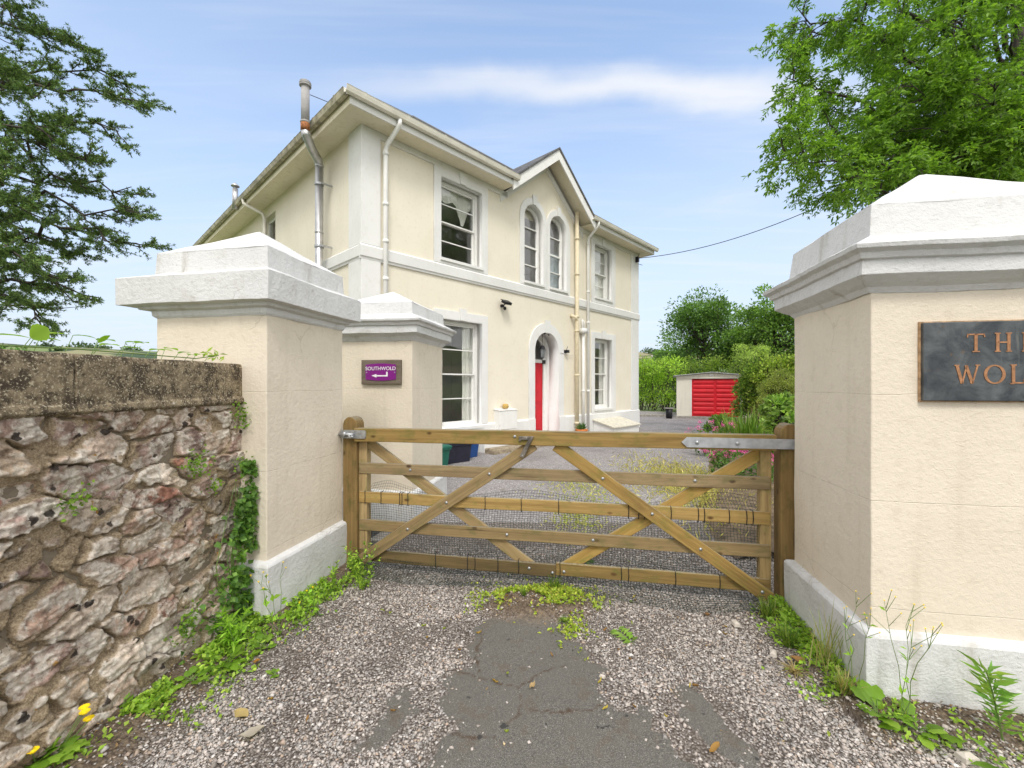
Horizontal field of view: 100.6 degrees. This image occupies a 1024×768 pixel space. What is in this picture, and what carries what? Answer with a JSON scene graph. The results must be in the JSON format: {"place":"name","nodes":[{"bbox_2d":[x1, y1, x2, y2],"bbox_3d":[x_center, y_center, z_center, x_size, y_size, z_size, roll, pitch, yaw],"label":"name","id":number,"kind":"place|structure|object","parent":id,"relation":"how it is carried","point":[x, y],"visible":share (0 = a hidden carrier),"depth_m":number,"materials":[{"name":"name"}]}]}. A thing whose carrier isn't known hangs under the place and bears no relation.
{"place":"outdoors","nodes":[
{"label":"outdoors","id":0,"kind":"place"},
{"bbox_2d":[371,531,389,544],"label":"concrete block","id":1,"kind":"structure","parent":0,"point":[376,536],"depth_m":4.03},
{"bbox_2d":[0,343,789,411],"bbox_3d":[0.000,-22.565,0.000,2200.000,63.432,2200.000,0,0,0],"label":"ground","id":2,"kind":"structure","parent":0,"point":[642,354],"depth_m":339.85,"materials":[{"name":"plant"}]},
{"bbox_2d":[0,345,29,350],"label":"field tree","id":3,"kind":"object","parent":2,"relation":"on","point":[4,347],"visible":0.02,"depth_m":89.22,"materials":[{"name":"green plant"}]},
{"bbox_2d":[0,0,176,342],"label":"cedar tree","id":4,"kind":"object","parent":2,"relation":"on","point":[14,76],"visible":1,"depth_m":6.13,"materials":[{"name":"green plant"}]},
{"bbox_2d":[0,349,244,767],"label":"stone wall","id":5,"kind":"structure","parent":2,"relation":"on","point":[93,605],"depth_m":1.85,"materials":[{"name":"stone"}]},
{"bbox_2d":[56,479,97,521],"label":"wall plant","id":6,"kind":"object","parent":5,"relation":"attached to","point":[69,502],"depth_m":1.71,"materials":[{"name":"green plant"}]},
{"bbox_2d":[0,324,226,360],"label":"bramble","id":7,"kind":"object","parent":5,"relation":"on","point":[38,332],"visible":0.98,"depth_m":1.91,"materials":[{"name":"green plant"}]},
{"bbox_2d":[163,598,207,650],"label":"wall plant","id":8,"kind":"object","parent":5,"relation":"attached to","point":[186,621],"depth_m":2.24,"materials":[{"name":"green plant"}]},
{"bbox_2d":[177,444,215,478],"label":"wall plant","id":9,"kind":"object","parent":5,"relation":"attached to","point":[193,469],"depth_m":2.30,"materials":[{"name":"green plant"}]},
{"bbox_2d":[201,478,224,494],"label":"wall plant","id":10,"kind":"object","parent":5,"relation":"attached to","point":[213,487],"depth_m":2.42,"materials":[{"name":"green plant"}]},
{"bbox_2d":[179,459,260,664],"bbox_3d":[-1.646,0.981,2.382,0.126,1.045,0.675,0,0,5],"label":"ivy","id":11,"kind":"object","parent":5,"relation":"attached to","point":[239,576],"visible":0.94,"depth_m":2.54,"materials":[{"name":"green plant"}]},
{"bbox_2d":[229,401,250,428],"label":"wall plant","id":12,"kind":"object","parent":5,"relation":"attached to","point":[241,416],"depth_m":2.63,"materials":[{"name":"green plant"}]},
{"bbox_2d":[232,456,253,481],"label":"wall plant","id":13,"kind":"object","parent":5,"relation":"attached to","point":[238,464],"depth_m":2.62,"materials":[{"name":"green plant"}]},
{"bbox_2d":[116,232,359,616],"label":"gate pillar","id":14,"kind":"structure","parent":2,"relation":"on","point":[272,317],"depth_m":2.77,"materials":[{"name":"white paint"}]},
{"bbox_2d":[343,416,363,559],"bbox_3d":[-1.300,0.983,3.490,0.124,1.435,0.120,0,0,11],"label":"gate post","id":15,"kind":"object","parent":2,"relation":"on","point":[351,483],"visible":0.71,"depth_m":3.43,"materials":[{"name":"wood"}]},
{"bbox_2d":[338,427,793,611],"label":"gate","id":16,"kind":"structure","parent":15,"relation":"attached to","point":[459,502],"depth_m":3.11,"materials":[{"name":"wood"}]},
{"bbox_2d":[0,340,738,389],"bbox_3d":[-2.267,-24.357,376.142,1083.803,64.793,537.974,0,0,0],"label":"woodland","id":17,"kind":"object","parent":2,"relation":"on","point":[91,345],"visible":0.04,"depth_m":410.54,"materials":[{"name":"green plant"}]},
{"bbox_2d":[193,78,658,451],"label":"house","id":18,"kind":"structure","parent":2,"relation":"on","point":[523,279],"depth_m":9.82,"materials":[{"name":"paint"}]},
{"bbox_2d":[268,217,274,238],"bbox_3d":[-6.072,-3.440,10.933,0.930,1.680,0.080,0,0,43],"label":"window","id":19,"kind":"structure","parent":18,"relation":"in","point":[270,224],"depth_m":11.19,"materials":[{"name":"white glass"}]},
{"bbox_2d":[433,164,487,274],"bbox_3d":[-1.164,-3.480,9.184,0.376,2.020,1.480,0,0,43],"label":"window","id":20,"kind":"structure","parent":18,"relation":"in","point":[467,195],"depth_m":9.32,"materials":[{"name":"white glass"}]},
{"bbox_2d":[433,308,487,428],"bbox_3d":[-1.163,-0.315,9.183,0.374,2.570,1.480,0,0,43],"label":"window","id":21,"kind":"structure","parent":18,"relation":"in","point":[474,350],"depth_m":9.54,"materials":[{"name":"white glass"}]},
{"bbox_2d":[519,195,546,289],"bbox_3d":[0.467,-3.626,10.872,0.335,2.308,1.035,0,0,43],"label":"window","id":22,"kind":"structure","parent":18,"relation":"in","point":[531,209],"depth_m":11.07,"materials":[{"name":"white paint"}]},
{"bbox_2d":[535,363,541,429],"bbox_3d":[0.568,0.435,11.516,0.067,2.020,0.800,0,0,43],"label":"front door","id":23,"kind":"structure","parent":18,"relation":"in","point":[538,366],"depth_m":11.64,"materials":[{"name":"red paint"}]},
{"bbox_2d":[547,207,569,295],"bbox_3d":[1.185,-3.626,11.632,0.335,2.308,1.035,0,0,43],"label":"window","id":24,"kind":"structure","parent":18,"relation":"in","point":[558,266],"depth_m":11.82,"materials":[{"name":"white paint"}]},
{"bbox_2d":[591,237,614,307],"bbox_3d":[2.754,-3.480,13.331,0.377,2.020,1.390,0,0,43],"label":"window","id":25,"kind":"structure","parent":18,"relation":"in","point":[602,253],"depth_m":13.57,"materials":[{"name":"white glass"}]},
{"bbox_2d":[591,331,615,412],"bbox_3d":[2.762,-0.385,13.337,0.374,2.530,1.410,0,0,43],"label":"window","id":26,"kind":"structure","parent":18,"relation":"in","point":[607,342],"depth_m":13.61,"materials":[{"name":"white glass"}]},
{"bbox_2d":[639,190,851,258],"bbox_3d":[7.949,-5.447,12.080,8.787,2.324,0.021,0,0,36],"label":"telephone wire","id":27,"kind":"object","parent":18,"relation":"attached to","point":[730,239],"visible":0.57,"depth_m":12.98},
{"bbox_2d":[479,444,543,454],"bbox_3d":[0.302,1.390,10.060,0.491,0.340,2.467,0,0,43],"label":"stone edging","id":28,"kind":"object","parent":2,"relation":"on","point":[492,449],"visible":0.38,"depth_m":9.29,"materials":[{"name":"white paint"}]},
{"bbox_2d":[640,414,665,416],"bbox_3d":[6.063,1.476,19.727,2.159,0.204,0.318,0,0,0],"label":"garden edging","id":29,"kind":"object","parent":2,"relation":"on","point":[652,415],"visible":0.38,"depth_m":19.61,"materials":[{"name":"stone"}]},
{"bbox_2d":[639,361,670,393],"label":"field tree","id":30,"kind":"object","parent":2,"relation":"on","point":[647,385],"visible":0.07,"depth_m":118.39,"materials":[{"name":"green plant"}]},
{"bbox_2d":[639,353,688,410],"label":"hedge","id":31,"kind":"object","parent":2,"relation":"on","point":[651,379],"visible":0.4,"depth_m":24.17,"materials":[{"name":"green plant"}]},
{"bbox_2d":[651,345,694,395],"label":"field tree","id":32,"kind":"object","parent":2,"relation":"on","point":[656,352],"visible":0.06,"depth_m":149.15,"materials":[{"name":"green plant"}]},
{"bbox_2d":[654,350,702,382],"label":"sycamore tree","id":33,"kind":"object","parent":2,"relation":"on","point":[662,354],"visible":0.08,"depth_m":43.91,"materials":[{"name":"green plant"}]},
{"bbox_2d":[655,283,750,373],"bbox_3d":[17.939,-3.860,39.988,8.434,11.320,7.970,0,0,22],"label":"sycamore tree","id":34,"kind":"object","parent":2,"relation":"on","point":[701,320],"visible":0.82,"depth_m":39.01,"materials":[{"name":"green plant"}]},
{"bbox_2d":[639,353,777,407],"bbox_3d":[11.371,-0.209,26.160,8.789,3.458,2.912,0,0,26],"label":"hedge","id":35,"kind":"object","parent":2,"relation":"on","point":[712,366],"visible":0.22,"depth_m":26.36,"materials":[{"name":"green plant"}]},
{"bbox_2d":[705,325,762,372],"bbox_3d":[20.874,-1.755,37.951,7.135,7.110,6.550,0,0,0],"label":"sycamore tree","id":36,"kind":"object","parent":2,"relation":"on","point":[719,347],"visible":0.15,"depth_m":37.71,"materials":[{"name":"green plant"}]},
{"bbox_2d":[726,343,779,373],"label":"shrub","id":37,"kind":"object","parent":2,"relation":"on","point":[757,351],"visible":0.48,"depth_m":23.82,"materials":[{"name":"green plant"}]},
{"bbox_2d":[722,282,793,369],"bbox_3d":[21.381,-3.152,34.093,8.116,9.903,8.145,0,0,0],"label":"sycamore tree","id":38,"kind":"object","parent":2,"relation":"on","point":[771,328],"visible":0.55,"depth_m":33.36,"materials":[{"name":"green plant"}]},
{"bbox_2d":[774,422,794,596],"bbox_3d":[1.868,0.983,2.886,0.124,1.435,0.120,0,0,11],"label":"gate post","id":39,"kind":"object","parent":2,"relation":"on","point":[784,516],"visible":0.58,"depth_m":2.83,"materials":[{"name":"wood"}]},
{"bbox_2d":[741,0,1023,225],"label":"ash tree","id":40,"kind":"object","parent":2,"relation":"on","point":[970,101],"visible":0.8,"depth_m":7.62,"materials":[{"name":"green plant"}]},
{"bbox_2d":[763,174,1023,714],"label":"gate pillar","id":41,"kind":"structure","parent":2,"relation":"on","point":[905,495],"depth_m":1.97,"materials":[{"name":"white paint"}]},
{"bbox_2d":[918,319,1023,401],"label":"name plaque","id":42,"kind":"object","parent":41,"relation":"attached to","point":[973,361],"visible":1,"depth_m":1.90,"materials":[{"name":"stone"}]},
{"bbox_2d":[0,0,1010,352],"label":"sky","id":43,"kind":"structure","parent":0,"point":[653,107],"materials":[{"name":"blue"}]},
{"bbox_2d":[45,522,1023,767],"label":"gravel forecourt","id":44,"kind":"structure","parent":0,"point":[575,714],"depth_m":2.02,"materials":[{"name":"gravel"}]},
{"bbox_2d":[23,703,94,767],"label":"dandelion","id":45,"kind":"object","parent":44,"relation":"on","point":[68,748],"visible":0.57,"depth_m":1.63,"materials":[{"name":"green plant"}]},
{"bbox_2d":[119,692,133,715],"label":"broadleaf weed","id":46,"kind":"object","parent":44,"relation":"on","point":[128,699],"visible":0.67,"depth_m":1.90,"materials":[{"name":"green plant"}]},
{"bbox_2d":[171,665,211,689],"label":"broadleaf weed","id":47,"kind":"object","parent":44,"relation":"on","point":[191,670],"visible":0.98,"depth_m":2.07,"materials":[{"name":"green plant"}]},
{"bbox_2d":[54,557,374,767],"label":"weed ground cover","id":48,"kind":"object","parent":44,"relation":"on","point":[159,692],"visible":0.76,"depth_m":2.21,"materials":[{"name":"green plant"}]},
{"bbox_2d":[212,643,245,671],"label":"broadleaf weed","id":49,"kind":"object","parent":44,"relation":"on","point":[228,666],"visible":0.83,"depth_m":2.24,"materials":[{"name":"green plant"}]},
{"bbox_2d":[212,600,258,652],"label":"goosegrass","id":50,"kind":"object","parent":44,"relation":"on","point":[231,634],"visible":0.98,"depth_m":2.33,"materials":[{"name":"green plant"}]},
{"bbox_2d":[234,708,248,716],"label":"fallen leaf","id":51,"kind":"object","parent":44,"relation":"on","point":[241,712],"visible":1,"depth_m":1.91,"materials":[{"name":"yellow plant"}]},
{"bbox_2d":[240,725,263,736],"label":"fallen leaf","id":52,"kind":"object","parent":44,"relation":"on","point":[250,731],"visible":1,"depth_m":1.80,"materials":[{"name":"beige plant"}]},
{"bbox_2d":[248,632,276,656],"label":"broadleaf weed","id":53,"kind":"object","parent":44,"relation":"on","point":[256,644],"visible":0.91,"depth_m":2.40,"materials":[{"name":"green plant"}]},
{"bbox_2d":[266,668,279,678],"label":"broadleaf weed","id":54,"kind":"object","parent":44,"relation":"on","point":[274,671],"visible":1,"depth_m":2.19,"materials":[{"name":"green plant"}]},
{"bbox_2d":[250,561,313,637],"bbox_3d":[-1.353,1.282,2.497,0.335,0.418,0.165,0,0,23],"label":"hawkbit","id":55,"kind":"object","parent":44,"relation":"on","point":[266,602],"visible":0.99,"depth_m":2.50,"materials":[{"name":"green plant"}]},
{"bbox_2d":[300,581,325,617],"bbox_3d":[-1.260,1.385,2.713,0.119,0.221,0.178,0,0,25],"label":"hawkbit","id":56,"kind":"object","parent":44,"relation":"on","point":[313,602],"visible":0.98,"depth_m":2.72,"materials":[{"name":"green plant"}]},
{"bbox_2d":[327,560,348,593],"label":"meadow weed","id":57,"kind":"object","parent":44,"relation":"on","point":[333,581],"visible":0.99,"depth_m":3.04,"materials":[{"name":"green plant"}]},
{"bbox_2d":[342,541,380,579],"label":"meadow weed","id":58,"kind":"object","parent":44,"relation":"on","point":[355,567],"visible":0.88,"depth_m":3.23,"materials":[{"name":"green plant"}]},
{"bbox_2d":[352,569,373,589],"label":"meadow weed","id":59,"kind":"object","parent":44,"relation":"on","point":[362,583],"visible":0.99,"depth_m":3.11,"materials":[{"name":"green plant"}]},
{"bbox_2d":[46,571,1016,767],"bbox_3d":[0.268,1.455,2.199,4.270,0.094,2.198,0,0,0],"label":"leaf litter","id":60,"kind":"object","parent":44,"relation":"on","point":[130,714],"visible":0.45,"depth_m":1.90,"materials":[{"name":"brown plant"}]},
{"bbox_2d":[462,573,630,659],"bbox_3d":[0.201,1.448,2.966,1.121,0.123,0.934,0,0,33],"label":"moss and clover","id":61,"kind":"object","parent":44,"relation":"on","point":[546,589],"visible":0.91,"depth_m":2.88,"materials":[{"name":"green plant"}]},
{"bbox_2d":[545,575,562,588],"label":"grass tuft","id":62,"kind":"object","parent":44,"relation":"on","point":[551,584],"visible":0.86,"depth_m":2.98,"materials":[{"name":"green plant"}]},
{"bbox_2d":[610,626,637,644],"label":"fallen sprig","id":63,"kind":"object","parent":44,"relation":"on","point":[615,631],"visible":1,"depth_m":2.51,"materials":[{"name":"green plant"}]},
{"bbox_2d":[709,741,719,752],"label":"fallen leaf","id":64,"kind":"object","parent":44,"relation":"on","point":[714,746],"visible":1,"depth_m":1.72,"materials":[{"name":"orange plant"}]},
{"bbox_2d":[730,619,740,626],"bbox_3d":[1.381,1.473,2.622,0.041,0.039,0.055,0,0,0],"label":"loose stone","id":65,"kind":"object","parent":44,"relation":"on","point":[735,622],"visible":1,"depth_m":2.60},
{"bbox_2d":[755,594,785,619],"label":"grass tuft","id":66,"kind":"object","parent":44,"relation":"on","point":[767,611],"visible":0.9,"depth_m":2.70,"materials":[{"name":"green plant"}]},
{"bbox_2d":[770,649,777,657],"bbox_3d":[1.438,1.482,2.335,0.036,0.035,0.049,0,0,33],"label":"loose stone","id":67,"kind":"object","parent":44,"relation":"on","point":[773,653],"visible":1,"depth_m":2.32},
{"bbox_2d":[772,621,804,648],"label":"grass tuft","id":68,"kind":"object","parent":44,"relation":"on","point":[788,639],"visible":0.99,"depth_m":2.42,"materials":[{"name":"green plant"}]},
{"bbox_2d":[772,610,811,640],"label":"broadleaf weed","id":69,"kind":"object","parent":44,"relation":"on","point":[783,616],"visible":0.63,"depth_m":2.52,"materials":[{"name":"green plant"}]},
{"bbox_2d":[777,656,814,679],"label":"grass tuft","id":70,"kind":"object","parent":44,"relation":"on","point":[794,670],"visible":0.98,"depth_m":2.20,"materials":[{"name":"beige plant"}]},
{"bbox_2d":[791,655,804,661],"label":"fallen leaf","id":71,"kind":"object","parent":44,"relation":"on","point":[797,658],"visible":0.96,"depth_m":2.27,"materials":[{"name":"brown plant"}]},
{"bbox_2d":[806,597,851,672],"bbox_3d":[1.618,1.263,2.176,0.216,0.340,0.329,0,0,29],"label":"grass tuft","id":72,"kind":"object","parent":44,"relation":"on","point":[827,656],"visible":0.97,"depth_m":2.16,"materials":[{"name":"green plant"}]},
{"bbox_2d":[828,664,863,695],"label":"grass tuft","id":73,"kind":"object","parent":44,"relation":"on","point":[842,681],"visible":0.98,"depth_m":1.98,"materials":[{"name":"green plant"}]},
{"bbox_2d":[843,590,880,684],"bbox_3d":[1.591,1.203,1.938,0.134,0.475,0.164,0,0,36],"label":"nipplewort","id":74,"kind":"object","parent":44,"relation":"on","point":[849,653],"visible":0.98,"depth_m":1.96,"materials":[{"name":"green plant"}]},
{"bbox_2d":[847,679,918,729],"bbox_3d":[1.590,1.411,1.861,0.246,0.079,0.226,0,0,-31],"label":"broadleaf weed","id":75,"kind":"object","parent":44,"relation":"on","point":[873,696],"visible":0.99,"depth_m":1.90,"materials":[{"name":"green plant"}]},
{"bbox_2d":[748,593,1023,767],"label":"weed mat","id":76,"kind":"object","parent":44,"relation":"on","point":[781,603],"visible":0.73,"depth_m":2.14,"materials":[{"name":"green plant"}]},
{"bbox_2d":[871,589,942,719],"bbox_3d":[1.699,1.173,1.776,0.192,0.568,0.274,0,0,0],"label":"nipplewort","id":77,"kind":"object","parent":44,"relation":"on","point":[906,677],"visible":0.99,"depth_m":1.84,"materials":[{"name":"green plant"}]},
{"bbox_2d":[877,696,966,750],"bbox_3d":[1.706,1.437,1.789,0.217,0.069,0.261,0,0,-34],"label":"broadleaf weed","id":78,"kind":"object","parent":44,"relation":"on","point":[935,729],"visible":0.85,"depth_m":1.77,"materials":[{"name":"green plant"}]},
{"bbox_2d":[954,750,978,764],"bbox_3d":[1.796,1.475,1.678,0.064,0.043,0.045,0,0,-6],"label":"loose stone","id":79,"kind":"object","parent":44,"relation":"on","point":[964,757],"visible":0.94,"depth_m":1.67,"materials":[{"name":"stone"}]},
{"bbox_2d":[969,737,1008,767],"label":"broadleaf weed","id":80,"kind":"object","parent":44,"relation":"on","point":[983,764],"visible":0.89,"depth_m":1.64,"materials":[{"name":"green plant"}]},
{"bbox_2d":[956,649,1023,740],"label":"willowherb","id":81,"kind":"object","parent":44,"relation":"on","point":[1005,696],"visible":1,"depth_m":1.73,"materials":[{"name":"green plant"}]},
{"bbox_2d":[430,411,715,521],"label":"driveway","id":82,"kind":"structure","parent":0,"point":[546,457],"depth_m":7.65,"materials":[{"name":"gravel"}]},
{"bbox_2d":[342,292,456,521],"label":"gate pillar","id":83,"kind":"structure","parent":82,"relation":"on","point":[414,337],"depth_m":4.38,"materials":[{"name":"white paint"}]},
{"bbox_2d":[361,360,401,383],"bbox_3d":[-1.334,-0.122,4.337,0.436,0.250,0.040,0,0,11],"label":"house sign","id":84,"kind":"object","parent":83,"relation":"attached to","point":[381,371],"visible":1,"depth_m":4.32,"materials":[{"name":"metal"}]},
{"bbox_2d":[442,444,451,464],"bbox_3d":[-1.347,1.295,7.624,0.420,0.410,0.360,0,0,38],"label":"recycling box","id":85,"kind":"object","parent":82,"relation":"on","point":[446,448],"visible":0.29,"depth_m":7.56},
{"bbox_2d":[448,444,471,463],"bbox_3d":[-1.145,1.295,8.231,0.660,0.410,0.480,0,0,-41],"label":"recycling box","id":86,"kind":"object","parent":82,"relation":"on","point":[458,453],"visible":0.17,"depth_m":8.10,"materials":[{"name":"plastic"}]},
{"bbox_2d":[470,444,478,457],"bbox_3d":[-0.955,1.300,8.767,0.440,0.400,0.480,0,0,41],"label":"recycling box","id":87,"kind":"object","parent":82,"relation":"on","point":[474,450],"visible":0.04,"depth_m":8.71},
{"bbox_2d":[515,481,644,532],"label":"mossy tufts","id":88,"kind":"object","parent":82,"relation":"on","point":[577,521],"visible":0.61,"depth_m":5.55,"materials":[{"name":"yellow plant"}]},
{"bbox_2d":[575,423,587,430],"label":"potted plant","id":89,"kind":"object","parent":82,"relation":"on","point":[582,427],"visible":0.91,"depth_m":11.89,"materials":[{"name":"green plant"}]},
{"bbox_2d":[593,416,640,431],"bbox_3d":[3.240,1.278,13.057,0.735,0.444,1.640,0,0,43],"label":"cellar hatch","id":90,"kind":"object","parent":82,"relation":"on","point":[617,424],"visible":0.86,"depth_m":12.78,"materials":[{"name":"paint"}]},
{"bbox_2d":[663,408,673,418],"bbox_3d":[6.845,1.270,18.550,0.370,0.460,0.320,0,0,0],"label":"black tub","id":91,"kind":"object","parent":82,"relation":"on","point":[669,412],"visible":1,"depth_m":18.43,"materials":[{"name":"plastic"}]},
{"bbox_2d":[673,372,746,418],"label":"garage","id":92,"kind":"structure","parent":0,"point":[704,395],"depth_m":18.71,"materials":[{"name":"paint"}]},
{"bbox_2d":[692,379,738,416],"bbox_3d":[8.883,0.610,18.583,1.880,1.620,0.062,0,0,21],"label":"garage door","id":93,"kind":"structure","parent":92,"relation":"in","point":[709,396],"depth_m":18.61,"materials":[{"name":"metal"}]},
{"bbox_2d":[700,417,773,557],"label":"flower bed ground","id":94,"kind":"structure","parent":0,"point":[729,530],"depth_m":4.88,"materials":[{"name":"gravel"}]},
{"bbox_2d":[594,450,773,537],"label":"dry grass","id":95,"kind":"structure","parent":94,"relation":"on","point":[674,489],"depth_m":6.88,"materials":[{"name":"beige plant"}]},
{"bbox_2d":[684,424,719,456],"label":"valerian plant","id":96,"kind":"object","parent":94,"relation":"on","point":[700,431],"visible":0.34,"depth_m":9.02,"materials":[{"name":"pink plant"}]},
{"bbox_2d":[698,420,734,456],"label":"valerian plant","id":97,"kind":"object","parent":94,"relation":"on","point":[716,429],"visible":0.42,"depth_m":8.55,"materials":[{"name":"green plant"}]},
{"bbox_2d":[701,412,738,432],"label":"garden plant","id":98,"kind":"object","parent":94,"relation":"on","point":[712,418],"visible":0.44,"depth_m":10.23,"materials":[{"name":"green plant"}]},
{"bbox_2d":[706,449,739,472],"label":"valerian plant","id":99,"kind":"object","parent":94,"relation":"on","point":[717,459],"visible":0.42,"depth_m":6.89,"materials":[{"name":"green plant"}]},
{"bbox_2d":[699,449,753,475],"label":"valerian plant","id":100,"kind":"object","parent":94,"relation":"on","point":[736,456],"visible":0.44,"depth_m":6.63,"materials":[{"name":"green plant"}]},
{"bbox_2d":[708,410,751,450],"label":"plant","id":101,"kind":"object","parent":94,"relation":"on","point":[725,428],"visible":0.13,"depth_m":8.79,"materials":[{"name":"green plant"}]},
{"bbox_2d":[715,400,771,454],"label":"day lily","id":102,"kind":"object","parent":94,"relation":"on","point":[740,428],"visible":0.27,"depth_m":8.26,"materials":[{"name":"green plant"}]},
{"bbox_2d":[729,356,774,421],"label":"camellia bush","id":103,"kind":"object","parent":94,"relation":"on","point":[745,390],"visible":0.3,"depth_m":12.76,"materials":[{"name":"green plant"}]},
{"bbox_2d":[731,409,773,457],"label":"day lily","id":104,"kind":"object","parent":94,"relation":"on","point":[769,432],"visible":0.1,"depth_m":8.02,"materials":[{"name":"green plant"}]},
{"bbox_2d":[752,453,773,482],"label":"valerian plant","id":105,"kind":"object","parent":94,"relation":"on","point":[772,466],"visible":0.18,"depth_m":6.11,"materials":[{"name":"green plant"}]},
{"bbox_2d":[741,352,793,413],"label":"camellia bush","id":106,"kind":"object","parent":94,"relation":"on","point":[787,364],"visible":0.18,"depth_m":12.27,"materials":[{"name":"green plant"}]},
{"bbox_2d":[755,368,793,411],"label":"broom bush","id":107,"kind":"object","parent":94,"relation":"on","point":[774,384],"visible":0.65,"depth_m":9.49,"materials":[{"name":"green plant"}]},
{"bbox_2d":[756,390,793,432],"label":"leafy plant","id":108,"kind":"object","parent":94,"relation":"on","point":[778,410],"visible":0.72,"depth_m":6.58,"materials":[{"name":"green plant"}]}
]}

